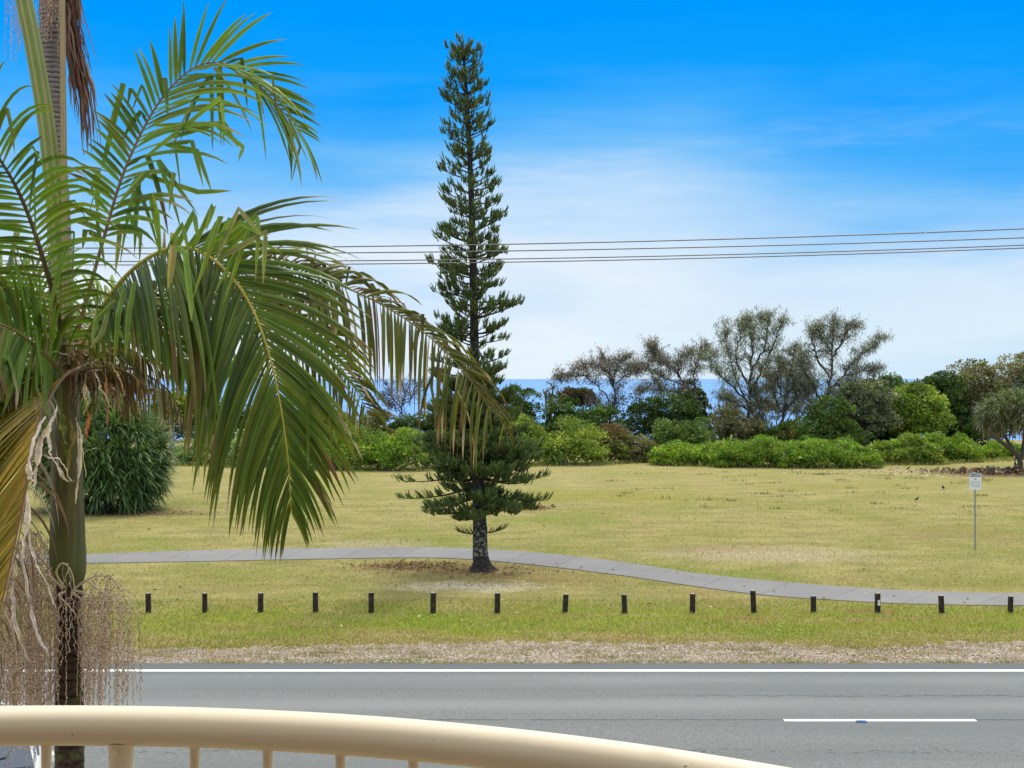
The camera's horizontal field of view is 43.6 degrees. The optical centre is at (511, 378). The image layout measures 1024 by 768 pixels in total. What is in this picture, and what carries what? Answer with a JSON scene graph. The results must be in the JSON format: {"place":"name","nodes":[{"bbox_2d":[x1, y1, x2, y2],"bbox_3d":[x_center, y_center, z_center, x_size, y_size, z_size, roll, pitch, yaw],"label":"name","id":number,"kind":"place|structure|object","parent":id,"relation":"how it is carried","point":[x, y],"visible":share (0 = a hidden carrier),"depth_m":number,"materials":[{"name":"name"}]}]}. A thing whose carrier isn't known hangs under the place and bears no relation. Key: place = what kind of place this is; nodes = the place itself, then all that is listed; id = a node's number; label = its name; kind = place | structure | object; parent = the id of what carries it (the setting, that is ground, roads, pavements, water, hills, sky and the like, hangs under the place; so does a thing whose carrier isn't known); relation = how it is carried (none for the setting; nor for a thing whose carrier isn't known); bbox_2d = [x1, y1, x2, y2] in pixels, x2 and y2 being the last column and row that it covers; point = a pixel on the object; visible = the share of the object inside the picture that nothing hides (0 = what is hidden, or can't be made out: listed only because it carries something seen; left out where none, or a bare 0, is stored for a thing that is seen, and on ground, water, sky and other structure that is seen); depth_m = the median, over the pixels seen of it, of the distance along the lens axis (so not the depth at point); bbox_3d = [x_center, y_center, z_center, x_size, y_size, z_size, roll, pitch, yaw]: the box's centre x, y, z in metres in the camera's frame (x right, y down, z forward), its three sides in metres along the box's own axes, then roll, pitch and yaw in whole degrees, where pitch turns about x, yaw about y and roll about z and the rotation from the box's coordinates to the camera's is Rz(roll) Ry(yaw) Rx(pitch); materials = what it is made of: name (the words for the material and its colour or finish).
{"place":"outdoors","nodes":[
{"label":"outdoors","id":0,"kind":"place"},
{"bbox_2d":[0,702,54,767],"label":"parked car","id":1,"kind":"object","parent":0,"point":[19,760],"visible":0.29,"depth_m":14.33,"materials":[{"name":"white paint"}]},
{"bbox_2d":[0,705,789,767],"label":"balcony railing","id":2,"kind":"object","parent":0,"point":[120,732],"visible":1,"depth_m":1.93,"materials":[{"name":"beige metal"}]},
{"bbox_2d":[0,440,1023,664],"bbox_3d":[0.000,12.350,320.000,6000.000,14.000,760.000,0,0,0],"label":"ground","id":3,"kind":"structure","parent":0,"point":[714,483],"depth_m":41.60,"materials":[{"name":"green plant"}]},
{"bbox_2d":[3,0,100,767],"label":"palm tree","id":4,"kind":"object","parent":3,"relation":"on","point":[80,80],"visible":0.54,"depth_m":8.55,"materials":[{"name":"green plant"}]},
{"bbox_2d":[36,379,134,440],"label":"shrub","id":5,"kind":"object","parent":3,"relation":"on","point":[92,418],"visible":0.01,"depth_m":107.84,"materials":[{"name":"green plant"}]},
{"bbox_2d":[28,389,183,514],"bbox_3d":[-16.749,3.071,52.322,6.764,6.048,6.667,0,0,0],"label":"pandanus","id":6,"kind":"object","parent":3,"relation":"on","point":[137,476],"visible":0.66,"depth_m":50.93,"materials":[{"name":"green plant"}]},
{"bbox_2d":[145,593,150,612],"bbox_3d":[-8.315,5.246,29.271,0.135,0.708,0.145,0,0,0],"label":"timber post","id":7,"kind":"object","parent":3,"relation":"on","point":[148,601],"visible":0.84,"depth_m":29.21,"materials":[{"name":"black wood"}]},
{"bbox_2d":[134,383,194,441],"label":"shrub","id":8,"kind":"object","parent":3,"relation":"on","point":[177,430],"visible":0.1,"depth_m":108.73,"materials":[{"name":"green plant"}]},
{"bbox_2d":[146,389,193,446],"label":"tree","id":9,"kind":"object","parent":3,"relation":"on","point":[181,405],"visible":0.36,"depth_m":98.44,"materials":[{"name":"green plant"}]},
{"bbox_2d":[168,434,234,464],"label":"shrub","id":10,"kind":"object","parent":3,"relation":"on","point":[180,452],"visible":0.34,"depth_m":79.38,"materials":[{"name":"green plant"}]},
{"bbox_2d":[202,593,207,612],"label":"timber post","id":11,"kind":"object","parent":3,"relation":"on","point":[204,603],"visible":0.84,"depth_m":29.26,"materials":[{"name":"black wood"}]},
{"bbox_2d":[190,396,251,437],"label":"shrub","id":12,"kind":"object","parent":3,"relation":"on","point":[237,427],"visible":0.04,"depth_m":98.48,"materials":[{"name":"green plant"}]},
{"bbox_2d":[0,0,515,767],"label":"palm tree","id":13,"kind":"object","parent":3,"relation":"on","point":[206,310],"visible":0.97,"depth_m":7.03,"materials":[{"name":"green plant"}]},
{"bbox_2d":[225,428,292,466],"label":"shrub","id":14,"kind":"object","parent":3,"relation":"on","point":[229,459],"visible":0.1,"depth_m":77.81,"materials":[{"name":"green plant"}]},
{"bbox_2d":[258,592,262,612],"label":"timber post","id":15,"kind":"object","parent":3,"relation":"on","point":[260,602],"visible":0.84,"depth_m":29.31,"materials":[{"name":"black wood"}]},
{"bbox_2d":[234,394,296,436],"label":"shrub","id":16,"kind":"object","parent":3,"relation":"on","point":[280,414],"visible":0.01,"depth_m":96.31,"materials":[{"name":"green plant"}]},
{"bbox_2d":[313,592,317,612],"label":"timber post","id":17,"kind":"object","parent":3,"relation":"on","point":[315,602],"visible":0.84,"depth_m":29.27,"materials":[{"name":"black wood"}]},
{"bbox_2d":[312,407,358,451],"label":"shrub","id":18,"kind":"object","parent":3,"relation":"on","point":[344,420],"visible":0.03,"depth_m":93.28,"materials":[{"name":"green plant"}]},
{"bbox_2d":[301,423,379,469],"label":"shrub","id":19,"kind":"object","parent":3,"relation":"on","point":[345,450],"visible":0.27,"depth_m":75.13,"materials":[{"name":"green plant"}]},
{"bbox_2d":[368,592,373,612],"bbox_3d":[-3.219,5.239,29.275,0.130,0.723,0.149,0,0,0],"label":"timber post","id":20,"kind":"object","parent":3,"relation":"on","point":[370,602],"visible":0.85,"depth_m":29.21,"materials":[{"name":"black wood"}]},
{"bbox_2d":[355,408,399,454],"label":"shrub","id":21,"kind":"object","parent":3,"relation":"on","point":[375,422],"visible":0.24,"depth_m":88.36,"materials":[{"name":"green plant"}]},
{"bbox_2d":[355,426,433,470],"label":"shrub","id":22,"kind":"object","parent":3,"relation":"on","point":[398,445],"visible":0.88,"depth_m":74.56,"materials":[{"name":"green plant"}]},
{"bbox_2d":[373,370,429,420],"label":"bare tree","id":23,"kind":"object","parent":3,"relation":"on","point":[391,405],"visible":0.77,"depth_m":95.96,"materials":[{"name":"grey plant"}]},
{"bbox_2d":[379,410,448,451],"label":"shrub","id":24,"kind":"object","parent":3,"relation":"on","point":[410,421],"visible":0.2,"depth_m":91.61,"materials":[{"name":"green plant"}]},
{"bbox_2d":[430,592,435,613],"bbox_3d":[-1.804,5.239,29.232,0.147,0.722,0.131,0,0,0],"label":"timber post","id":25,"kind":"object","parent":3,"relation":"on","point":[433,603],"visible":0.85,"depth_m":29.18,"materials":[{"name":"black wood"}]},
{"bbox_2d":[411,428,482,466],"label":"shrub","id":26,"kind":"object","parent":3,"relation":"on","point":[429,461],"visible":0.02,"depth_m":76.59,"materials":[{"name":"green plant"}]},
{"bbox_2d":[434,426,467,433],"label":"shrub","id":27,"kind":"object","parent":3,"relation":"on","point":[447,429],"depth_m":91.80,"materials":[{"name":"green plant"}]},
{"bbox_2d":[393,30,553,572],"bbox_3d":[-1.069,-2.112,35.902,4.476,15.124,3.752,0,0,0],"label":"norfolk pine","id":28,"kind":"object","parent":3,"relation":"on","point":[481,494],"visible":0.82,"depth_m":35.40,"materials":[{"name":"green plant"}]},
{"bbox_2d":[494,592,499,613],"bbox_3d":[-0.335,5.243,29.234,0.138,0.715,0.136,0,0,0],"label":"timber post","id":29,"kind":"object","parent":3,"relation":"on","point":[497,603],"visible":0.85,"depth_m":29.18,"materials":[{"name":"brown wood"}]},
{"bbox_2d":[465,503,555,510],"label":"bark mulch","id":30,"kind":"object","parent":3,"relation":"on","point":[542,507],"visible":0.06,"depth_m":52.54,"materials":[{"name":"plant"}]},
{"bbox_2d":[0,640,1023,662],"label":"gravel shoulder","id":31,"kind":"object","parent":3,"relation":"on","point":[430,649],"visible":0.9,"depth_m":24.91},
{"bbox_2d":[0,641,1023,662],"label":"pebbles","id":32,"kind":"object","parent":31,"relation":"on","point":[475,643],"visible":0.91,"depth_m":24.86,"materials":[{"name":"beige gravel"}]},
{"bbox_2d":[13,547,1023,605],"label":"footpath","id":33,"kind":"structure","parent":3,"relation":"on","point":[764,587],"depth_m":36.36,"materials":[{"name":"concrete"}]},
{"bbox_2d":[22,467,1022,621],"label":"fallen needles","id":34,"kind":"object","parent":3,"relation":"on","point":[412,563],"visible":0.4,"depth_m":36.39,"materials":[{"name":"brown plant"}]},
{"bbox_2d":[499,413,553,464],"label":"shrub","id":35,"kind":"object","parent":3,"relation":"on","point":[534,429],"visible":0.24,"depth_m":79.83,"materials":[{"name":"green plant"}]},
{"bbox_2d":[499,384,564,433],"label":"tree","id":36,"kind":"object","parent":3,"relation":"on","point":[528,408],"visible":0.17,"depth_m":93.18,"materials":[{"name":"green plant"}]},
{"bbox_2d":[42,465,1023,629],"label":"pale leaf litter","id":37,"kind":"object","parent":3,"relation":"on","point":[602,557],"visible":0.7,"depth_m":39.04,"materials":[{"name":"beige plant"}]},
{"bbox_2d":[541,380,567,419],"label":"pandanus","id":38,"kind":"object","parent":3,"relation":"on","point":[552,390],"visible":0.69,"depth_m":97.90,"materials":[{"name":"green plant"}]},
{"bbox_2d":[534,394,587,448],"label":"shrub","id":39,"kind":"object","parent":3,"relation":"on","point":[569,408],"visible":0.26,"depth_m":95.01,"materials":[{"name":"green plant"}]},
{"bbox_2d":[562,594,568,612],"bbox_3d":[1.221,5.264,29.320,0.168,0.673,0.123,0,0,-35],"label":"timber post","id":40,"kind":"object","parent":3,"relation":"on","point":[565,603],"visible":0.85,"depth_m":29.27,"materials":[{"name":"brown wood"}]},
{"bbox_2d":[531,413,612,464],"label":"shrub","id":41,"kind":"object","parent":3,"relation":"on","point":[577,442],"visible":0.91,"depth_m":79.62,"materials":[{"name":"green plant"}]},
{"bbox_2d":[557,386,595,408],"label":"shrub","id":42,"kind":"object","parent":3,"relation":"on","point":[578,393],"visible":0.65,"depth_m":98.52,"materials":[{"name":"green plant"}]},
{"bbox_2d":[542,342,651,421],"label":"she oak","id":43,"kind":"object","parent":3,"relation":"on","point":[602,366],"visible":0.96,"depth_m":97.62,"materials":[{"name":"green plant"}]},
{"bbox_2d":[571,402,636,447],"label":"shrub","id":44,"kind":"object","parent":3,"relation":"on","point":[597,416],"visible":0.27,"depth_m":94.90,"materials":[{"name":"green plant"}]},
{"bbox_2d":[583,421,636,462],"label":"shrub","id":45,"kind":"object","parent":3,"relation":"on","point":[619,447],"visible":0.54,"depth_m":81.31,"materials":[{"name":"green plant"}]},
{"bbox_2d":[621,594,626,613],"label":"timber post","id":46,"kind":"object","parent":3,"relation":"on","point":[624,602],"visible":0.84,"depth_m":29.19,"materials":[{"name":"brown wood"}]},
{"bbox_2d":[613,433,658,462],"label":"shrub","id":47,"kind":"object","parent":3,"relation":"on","point":[644,446],"visible":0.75,"depth_m":81.86,"materials":[{"name":"green plant"}]},
{"bbox_2d":[615,388,707,440],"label":"tree","id":48,"kind":"object","parent":3,"relation":"on","point":[649,407],"visible":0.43,"depth_m":96.41,"materials":[{"name":"green plant"}]},
{"bbox_2d":[624,333,718,425],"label":"she oak","id":49,"kind":"object","parent":3,"relation":"on","point":[656,355],"visible":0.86,"depth_m":99.97,"materials":[{"name":"green plant"}]},
{"bbox_2d":[643,417,718,445],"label":"shrub","id":50,"kind":"object","parent":3,"relation":"on","point":[675,429],"visible":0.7,"depth_m":88.54,"materials":[{"name":"green plant"}]},
{"bbox_2d":[647,439,728,465],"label":"shrub","id":51,"kind":"object","parent":3,"relation":"on","point":[671,452],"visible":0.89,"depth_m":78.89,"materials":[{"name":"green plant"}]},
{"bbox_2d":[690,593,694,612],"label":"timber post","id":52,"kind":"object","parent":3,"relation":"on","point":[692,602],"visible":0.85,"depth_m":29.26,"materials":[{"name":"brown wood"}]},
{"bbox_2d":[675,377,716,441],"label":"tree","id":53,"kind":"object","parent":3,"relation":"on","point":[700,392],"visible":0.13,"depth_m":100.51,"materials":[{"name":"green plant"}]},
{"bbox_2d":[699,402,767,443],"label":"shrub","id":54,"kind":"object","parent":3,"relation":"on","point":[736,427],"visible":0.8,"depth_m":94.72,"materials":[{"name":"green plant"}]},
{"bbox_2d":[694,301,796,417],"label":"she oak","id":55,"kind":"object","parent":3,"relation":"on","point":[764,321],"visible":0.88,"depth_m":96.94,"materials":[{"name":"green plant"}]},
{"bbox_2d":[704,434,792,467],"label":"shrub","id":56,"kind":"object","parent":3,"relation":"on","point":[746,452],"visible":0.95,"depth_m":77.29,"materials":[{"name":"green plant"}]},
{"bbox_2d":[750,590,756,612],"bbox_3d":[5.535,5.220,29.311,0.162,0.759,0.131,0,0,-25],"label":"timber post","id":57,"kind":"object","parent":3,"relation":"on","point":[753,600],"visible":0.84,"depth_m":29.26,"materials":[{"name":"black wood"}]},
{"bbox_2d":[742,418,793,448],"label":"shrub","id":58,"kind":"object","parent":3,"relation":"on","point":[774,431],"visible":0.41,"depth_m":94.61,"materials":[{"name":"green plant"}]},
{"bbox_2d":[713,358,839,430],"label":"she oak","id":59,"kind":"object","parent":3,"relation":"on","point":[796,413],"visible":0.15,"depth_m":100.88,"materials":[{"name":"green plant"}]},
{"bbox_2d":[743,336,817,426],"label":"she oak","id":60,"kind":"object","parent":3,"relation":"on","point":[787,387],"visible":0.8,"depth_m":96.03,"materials":[{"name":"green plant"}]},
{"bbox_2d":[778,415,835,440],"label":"shrub","id":61,"kind":"object","parent":3,"relation":"on","point":[790,433],"visible":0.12,"depth_m":93.73,"materials":[{"name":"green plant"}]},
{"bbox_2d":[811,595,815,612],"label":"timber post","id":62,"kind":"object","parent":3,"relation":"on","point":[813,603],"visible":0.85,"depth_m":29.29,"materials":[{"name":"brown wood"}]},
{"bbox_2d":[766,434,883,467],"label":"shrub","id":63,"kind":"object","parent":3,"relation":"on","point":[808,451],"visible":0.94,"depth_m":76.69,"materials":[{"name":"green plant"}]},
{"bbox_2d":[788,393,874,445],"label":"shrub","id":64,"kind":"object","parent":3,"relation":"on","point":[833,426],"visible":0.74,"depth_m":91.30,"materials":[{"name":"green plant"}]},
{"bbox_2d":[787,307,894,411],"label":"she oak","id":65,"kind":"object","parent":3,"relation":"on","point":[817,333],"visible":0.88,"depth_m":94.75,"materials":[{"name":"green plant"}]},
{"bbox_2d":[830,372,903,446],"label":"tree","id":66,"kind":"object","parent":3,"relation":"on","point":[867,416],"visible":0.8,"depth_m":93.11,"materials":[{"name":"green plant"}]},
{"bbox_2d":[874,593,880,612],"bbox_3d":[8.381,5.253,29.353,0.138,0.694,0.151,0,0,0],"label":"timber post","id":67,"kind":"object","parent":3,"relation":"on","point":[877,601],"visible":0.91,"depth_m":29.29,"materials":[{"name":"brown wood"}]},
{"bbox_2d":[859,426,899,444],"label":"shrub","id":68,"kind":"object","parent":3,"relation":"on","point":[888,436],"visible":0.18,"depth_m":97.63,"materials":[{"name":"green plant"}]},
{"bbox_2d":[740,466,1023,480],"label":"fallen pandanus leaves","id":69,"kind":"object","parent":3,"relation":"on","point":[910,475],"visible":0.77,"depth_m":71.59,"materials":[{"name":"brown plant"}]},
{"bbox_2d":[861,371,920,432],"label":"tree","id":70,"kind":"object","parent":3,"relation":"on","point":[895,380],"visible":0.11,"depth_m":98.80,"materials":[{"name":"green plant"}]},
{"bbox_2d":[868,431,947,464],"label":"shrub","id":71,"kind":"object","parent":3,"relation":"on","point":[906,446],"visible":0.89,"depth_m":80.04,"materials":[{"name":"green plant"}]},
{"bbox_2d":[884,378,958,436],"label":"tree","id":72,"kind":"object","parent":3,"relation":"on","point":[916,412],"visible":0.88,"depth_m":94.39,"materials":[{"name":"green plant"}]},
{"bbox_2d":[938,595,944,612],"bbox_3d":[9.824,5.275,29.277,0.155,0.650,0.135,0,0,0],"label":"timber post","id":73,"kind":"object","parent":3,"relation":"on","point":[941,603],"visible":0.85,"depth_m":29.23,"materials":[{"name":"brown wood"}]},
{"bbox_2d":[918,370,973,435],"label":"tree","id":74,"kind":"object","parent":3,"relation":"on","point":[951,388],"visible":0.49,"depth_m":98.25,"materials":[{"name":"green plant"}]},
{"bbox_2d":[911,430,985,461],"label":"shrub","id":75,"kind":"object","parent":3,"relation":"on","point":[963,446],"visible":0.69,"depth_m":82.45,"materials":[{"name":"green plant"}]},
{"bbox_2d":[889,466,1023,476],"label":"leaf mulch","id":76,"kind":"object","parent":3,"relation":"on","point":[992,470],"visible":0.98,"depth_m":72.26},
{"bbox_2d":[939,410,1007,445],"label":"shrub","id":77,"kind":"object","parent":3,"relation":"on","point":[968,429],"visible":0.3,"depth_m":98.19,"materials":[{"name":"green plant"}]},
{"bbox_2d":[969,473,980,548],"bbox_3d":[14.552,4.251,40.220,0.374,2.597,0.065,0,0,0],"label":"park sign","id":78,"kind":"object","parent":3,"relation":"on","point":[974,481],"visible":0.98,"depth_m":40.19,"materials":[{"name":"metal"}]},
{"bbox_2d":[943,358,1014,441],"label":"banksia tree","id":79,"kind":"object","parent":3,"relation":"on","point":[973,374],"visible":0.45,"depth_m":99.74,"materials":[{"name":"green plant"}]},
{"bbox_2d":[969,384,1023,468],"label":"pandanus","id":80,"kind":"object","parent":3,"relation":"on","point":[1012,407],"visible":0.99,"depth_m":73.68,"materials":[{"name":"green plant"}]},
{"bbox_2d":[974,439,1023,458],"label":"shrub","id":81,"kind":"object","parent":3,"relation":"on","point":[995,449],"visible":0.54,"depth_m":85.17,"materials":[{"name":"green plant"}]},
{"bbox_2d":[979,351,1023,437],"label":"banksia tree","id":82,"kind":"object","parent":3,"relation":"on","point":[1018,371],"visible":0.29,"depth_m":100.48,"materials":[{"name":"green plant"}]},
{"bbox_2d":[1007,596,1012,612],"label":"timber post","id":83,"kind":"object","parent":3,"relation":"on","point":[1010,603],"visible":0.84,"depth_m":29.26,"materials":[{"name":"brown wood"}]},
{"bbox_2d":[0,663,1023,767],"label":"road","id":84,"kind":"structure","parent":0,"point":[740,715],"depth_m":21.05,"materials":[{"name":"grey asphalt"}]},
{"bbox_2d":[3,669,1023,671],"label":"road edge line","id":85,"kind":"object","parent":84,"relation":"on","point":[580,670],"visible":1,"depth_m":23.40,"materials":[{"name":"paint"}]},
{"bbox_2d":[855,720,866,722],"bbox_3d":[5.434,5.324,19.903,0.170,0.028,0.100,0,0,0],"label":"road marker","id":86,"kind":"object","parent":84,"relation":"on","point":[860,721],"visible":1,"depth_m":19.87,"materials":[{"name":"blue plastic"}]},
{"bbox_2d":[783,719,976,721],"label":"line","id":87,"kind":"object","parent":84,"relation":"on","point":[881,720],"visible":0.5,"depth_m":19.98,"materials":[{"name":"paint"}]},
{"bbox_2d":[0,0,1023,378],"label":"sky","id":88,"kind":"structure","parent":0,"point":[617,120],"materials":[{"name":"blue"}]},
{"bbox_2d":[3,245,1023,261],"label":"power line","id":89,"kind":"object","parent":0,"point":[639,256],"visible":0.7,"depth_m":26.59,"materials":[{"name":"metal"}]},
{"bbox_2d":[3,247,1023,264],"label":"power line","id":90,"kind":"object","parent":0,"point":[641,259],"visible":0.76,"depth_m":26.99,"materials":[{"name":"metal"}]},
{"bbox_2d":[23,237,1023,253],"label":"power line","id":91,"kind":"object","parent":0,"point":[627,248],"visible":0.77,"depth_m":25.99,"materials":[{"name":"metal"}]},
{"bbox_2d":[33,228,1023,248],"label":"power line","id":92,"kind":"object","parent":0,"point":[588,242],"visible":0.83,"depth_m":25.59,"materials":[{"name":"metal"}]},
{"bbox_2d":[37,379,1022,439],"bbox_3d":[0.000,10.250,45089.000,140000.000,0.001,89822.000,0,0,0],"label":"sea","id":93,"kind":"structure","parent":0,"point":[540,385],"depth_m":1129.14,"materials":[{"name":"liquid"}]}
]}

